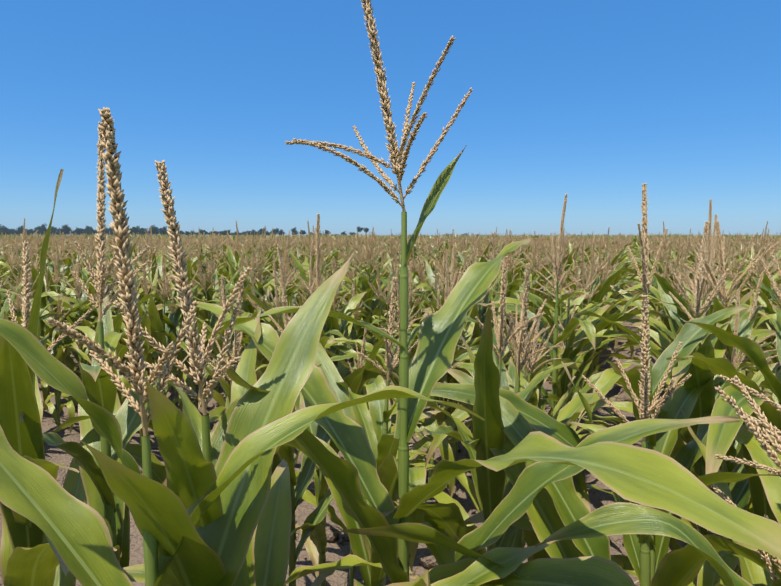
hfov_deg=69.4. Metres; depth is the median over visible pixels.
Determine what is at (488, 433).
plant
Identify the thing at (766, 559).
plant
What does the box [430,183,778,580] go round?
plant
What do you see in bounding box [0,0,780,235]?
sky
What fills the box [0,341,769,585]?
ground
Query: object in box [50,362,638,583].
ground debris
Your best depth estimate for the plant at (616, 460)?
0.91 m
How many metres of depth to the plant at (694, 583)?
1.46 m
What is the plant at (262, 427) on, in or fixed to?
on the ground at (597, 498)
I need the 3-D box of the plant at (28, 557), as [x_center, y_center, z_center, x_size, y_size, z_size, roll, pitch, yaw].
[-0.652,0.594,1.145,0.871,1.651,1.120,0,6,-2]
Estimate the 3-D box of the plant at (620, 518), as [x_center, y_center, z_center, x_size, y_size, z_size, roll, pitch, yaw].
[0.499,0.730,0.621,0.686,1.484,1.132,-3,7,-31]
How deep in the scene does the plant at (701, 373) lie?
1.61 m
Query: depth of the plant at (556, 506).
1.12 m
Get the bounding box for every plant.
[0,107,560,585]
[0,169,116,585]
[74,0,780,585]
[78,160,291,585]
[288,276,454,585]
[334,375,780,585]
[380,256,592,585]
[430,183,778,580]
[444,295,780,585]
[586,221,754,576]
[688,425,774,585]
[711,484,780,580]
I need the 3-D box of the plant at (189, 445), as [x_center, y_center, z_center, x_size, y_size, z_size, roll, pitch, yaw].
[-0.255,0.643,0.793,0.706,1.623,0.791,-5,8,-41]
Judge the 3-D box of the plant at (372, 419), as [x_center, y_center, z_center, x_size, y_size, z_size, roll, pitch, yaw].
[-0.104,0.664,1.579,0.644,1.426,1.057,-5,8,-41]

